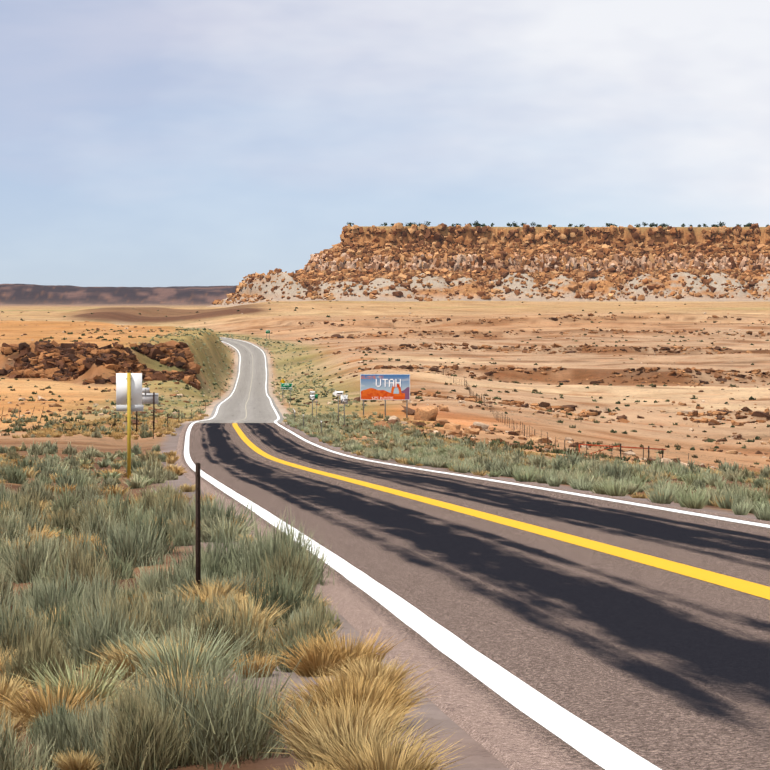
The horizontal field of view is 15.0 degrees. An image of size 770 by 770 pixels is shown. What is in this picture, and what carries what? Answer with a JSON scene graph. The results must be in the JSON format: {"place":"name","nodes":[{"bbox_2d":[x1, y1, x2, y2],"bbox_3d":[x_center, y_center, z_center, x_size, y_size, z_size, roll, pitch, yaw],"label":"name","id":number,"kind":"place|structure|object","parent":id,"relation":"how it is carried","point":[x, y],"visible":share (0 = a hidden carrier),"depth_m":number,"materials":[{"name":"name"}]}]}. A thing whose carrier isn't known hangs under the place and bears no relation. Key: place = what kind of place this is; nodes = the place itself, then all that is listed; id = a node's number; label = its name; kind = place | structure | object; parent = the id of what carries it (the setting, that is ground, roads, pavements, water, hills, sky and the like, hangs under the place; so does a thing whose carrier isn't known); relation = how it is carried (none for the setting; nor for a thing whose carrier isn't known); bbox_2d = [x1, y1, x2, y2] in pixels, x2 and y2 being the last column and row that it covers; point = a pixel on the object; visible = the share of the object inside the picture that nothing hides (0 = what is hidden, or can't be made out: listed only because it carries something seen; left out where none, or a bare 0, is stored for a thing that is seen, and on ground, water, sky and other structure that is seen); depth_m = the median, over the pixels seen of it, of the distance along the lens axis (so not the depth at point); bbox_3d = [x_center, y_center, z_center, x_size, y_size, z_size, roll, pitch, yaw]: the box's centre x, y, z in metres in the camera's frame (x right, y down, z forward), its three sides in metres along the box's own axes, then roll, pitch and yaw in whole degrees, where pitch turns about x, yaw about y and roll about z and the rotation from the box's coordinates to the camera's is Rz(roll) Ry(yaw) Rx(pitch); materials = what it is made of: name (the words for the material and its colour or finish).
{"place":"outdoors","nodes":[
{"label":"outdoors","id":0,"kind":"place"},
{"bbox_2d":[0,446,471,769],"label":"dry grass","id":1,"kind":"structure","parent":0,"point":[358,724],"depth_m":16.61,"materials":[{"name":"yellow plant"}]},
{"bbox_2d":[0,284,769,769],"bbox_3d":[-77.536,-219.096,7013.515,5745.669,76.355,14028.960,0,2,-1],"label":"desert ground","id":2,"kind":"structure","parent":0,"point":[108,310],"depth_m":649.20,"materials":[{"name":"beige sand"}]},
{"bbox_2d":[1,407,43,420],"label":"fence posts","id":3,"kind":"object","parent":2,"relation":"on","point":[19,413],"visible":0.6,"depth_m":296.50,"materials":[{"name":"paint"}]},
{"bbox_2d":[0,409,192,437],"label":"shrubs","id":4,"kind":"object","parent":2,"relation":"on","point":[142,434],"visible":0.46,"depth_m":259.46,"materials":[{"name":"green plant"}]},
{"bbox_2d":[11,412,208,439],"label":"dry grass","id":5,"kind":"structure","parent":2,"relation":"on","point":[45,432],"depth_m":224.81,"materials":[{"name":"yellow plant"}]},
{"bbox_2d":[116,373,143,478],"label":"road sign","id":6,"kind":"object","parent":2,"relation":"on","point":[128,392],"visible":1,"depth_m":85.88,"materials":[{"name":"metal"}]},
{"bbox_2d":[0,449,265,709],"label":"grass","id":7,"kind":"structure","parent":2,"relation":"on","point":[136,482],"depth_m":18.84,"materials":[{"name":"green plant"}]},
{"bbox_2d":[136,388,158,431],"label":"road signs","id":8,"kind":"object","parent":2,"relation":"on","point":[149,398],"visible":0.75,"depth_m":211.86,"materials":[{"name":"metal"}]},
{"bbox_2d":[74,326,234,417],"bbox_3d":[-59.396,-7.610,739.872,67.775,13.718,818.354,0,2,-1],"label":"bank grass","id":9,"kind":"structure","parent":2,"relation":"on","point":[201,411],"depth_m":500.93,"materials":[{"name":"green plant"}]},
{"bbox_2d":[0,439,342,769],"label":"sagebrush","id":10,"kind":"object","parent":2,"relation":"on","point":[138,731],"visible":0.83,"depth_m":22.73,"materials":[{"name":"green plant"}]},
{"bbox_2d":[195,463,200,590],"bbox_3d":[-1.714,1.524,26.879,0.100,1.620,0.045,0,2,-1],"label":"steel post","id":11,"kind":"object","parent":2,"relation":"on","point":[198,528],"visible":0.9,"depth_m":26.89,"materials":[{"name":"metal"}]},
{"bbox_2d":[153,360,321,438],"bbox_3d":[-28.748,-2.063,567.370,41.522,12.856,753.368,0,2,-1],"label":"roadside posts","id":12,"kind":"object","parent":2,"relation":"on","point":[205,409],"visible":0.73,"depth_m":224.21,"materials":[{"name":"paint"}]},
{"bbox_2d":[281,383,291,401],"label":"road sign","id":13,"kind":"object","parent":2,"relation":"on","point":[286,386],"visible":0.98,"depth_m":454.89,"materials":[{"name":"paint"}]},
{"bbox_2d":[217,333,376,416],"bbox_3d":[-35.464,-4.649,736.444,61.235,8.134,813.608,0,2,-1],"label":"bank grass","id":14,"kind":"structure","parent":2,"relation":"on","point":[308,396],"depth_m":601.05,"materials":[{"name":"green plant"}]},
{"bbox_2d":[310,390,317,418],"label":"road sign","id":15,"kind":"object","parent":2,"relation":"on","point":[313,395],"visible":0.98,"depth_m":317.93,"materials":[{"name":"metal"}]},
{"bbox_2d":[332,391,342,422],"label":"road sign","id":16,"kind":"object","parent":2,"relation":"on","point":[338,393],"visible":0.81,"depth_m":261.93,"materials":[{"name":"metal"}]},
{"bbox_2d":[341,395,347,424],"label":"speed limit sign","id":17,"kind":"object","parent":2,"relation":"on","point":[344,399],"visible":1,"depth_m":251.94,"materials":[{"name":"metal"}]},
{"bbox_2d":[0,311,769,469],"bbox_3d":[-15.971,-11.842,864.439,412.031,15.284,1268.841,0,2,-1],"label":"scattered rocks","id":18,"kind":"object","parent":2,"relation":"on","point":[53,360],"visible":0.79,"depth_m":518.67,"materials":[{"name":"brown stone"}]},
{"bbox_2d":[0,300,769,472],"bbox_3d":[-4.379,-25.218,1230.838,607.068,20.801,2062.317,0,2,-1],"label":"shrubs","id":19,"kind":"object","parent":2,"relation":"on","point":[516,446],"visible":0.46,"depth_m":393.97,"materials":[{"name":"green plant"}]},
{"bbox_2d":[360,374,409,417],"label":"welcome sign","id":20,"kind":"object","parent":2,"relation":"on","point":[385,387],"visible":1,"depth_m":337.97,"materials":[{"name":"metal"}]},
{"bbox_2d":[205,226,769,307],"bbox_3d":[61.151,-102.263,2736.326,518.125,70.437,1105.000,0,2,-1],"label":"rocks","id":21,"kind":"object","parent":2,"relation":"on","point":[719,279],"visible":0.21,"depth_m":2259.65,"materials":[{"name":"stone"}]},
{"bbox_2d":[212,222,769,304],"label":"mesa boulders","id":22,"kind":"object","parent":21,"relation":"on","point":[676,254],"visible":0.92,"depth_m":2307.71,"materials":[{"name":"stone"}]},
{"bbox_2d":[346,220,767,226],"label":"trees","id":23,"kind":"object","parent":21,"relation":"on","point":[475,224],"visible":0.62,"depth_m":2352.51,"materials":[{"name":"green plant"}]},
{"bbox_2d":[283,414,769,506],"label":"shrubs","id":24,"kind":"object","parent":2,"relation":"on","point":[449,441],"depth_m":140.53,"materials":[{"name":"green plant"}]},
{"bbox_2d":[283,412,769,520],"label":"sage vegetation","id":25,"kind":"object","parent":2,"relation":"on","point":[613,469],"visible":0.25,"depth_m":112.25,"materials":[{"name":"green plant"}]},
{"bbox_2d":[443,368,768,470],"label":"fence","id":26,"kind":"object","parent":2,"relation":"on","point":[620,446],"depth_m":250.34,"materials":[{"name":"paint"}]},
{"bbox_2d":[0,0,769,286],"label":"sky","id":27,"kind":"structure","parent":0,"point":[144,143],"materials":[{"name":"blue"}]},
{"bbox_2d":[176,337,769,769],"bbox_3d":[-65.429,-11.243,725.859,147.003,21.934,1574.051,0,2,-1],"label":"road asphalt","id":28,"kind":"structure","parent":0,"point":[662,669],"depth_m":27.77,"materials":[{"name":"grey asphalt"}]},
{"bbox_2d":[193,341,240,422],"bbox_3d":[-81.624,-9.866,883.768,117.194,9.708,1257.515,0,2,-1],"label":"road edge line","id":29,"kind":"object","parent":28,"relation":"on","point":[216,412],"visible":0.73,"depth_m":542.88,"materials":[{"name":"white paint"}]},
{"bbox_2d":[233,341,252,422],"bbox_3d":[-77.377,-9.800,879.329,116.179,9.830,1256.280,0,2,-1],"label":"road centre line","id":30,"kind":"object","parent":28,"relation":"on","point":[249,393],"visible":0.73,"depth_m":454.38,"materials":[{"name":"yellow paint"}]},
{"bbox_2d":[222,337,279,421],"bbox_3d":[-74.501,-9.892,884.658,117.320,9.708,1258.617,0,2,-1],"label":"road edge line","id":31,"kind":"object","parent":28,"relation":"on","point":[278,417],"visible":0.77,"depth_m":614.96,"materials":[{"name":"white paint"}]},
{"bbox_2d":[184,423,661,769],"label":"road edge line","id":32,"kind":"object","parent":28,"relation":"on","point":[599,748],"visible":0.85,"depth_m":19.05,"materials":[{"name":"white paint"}]},
{"bbox_2d":[232,423,769,599],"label":"road centre line","id":33,"kind":"object","parent":28,"relation":"on","point":[755,589],"visible":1,"depth_m":38.75,"materials":[{"name":"yellow paint"}]},
{"bbox_2d":[274,422,769,527],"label":"road edge line","id":34,"kind":"object","parent":28,"relation":"on","point":[678,511],"visible":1,"depth_m":62.57,"materials":[{"name":"white paint"}]}
]}

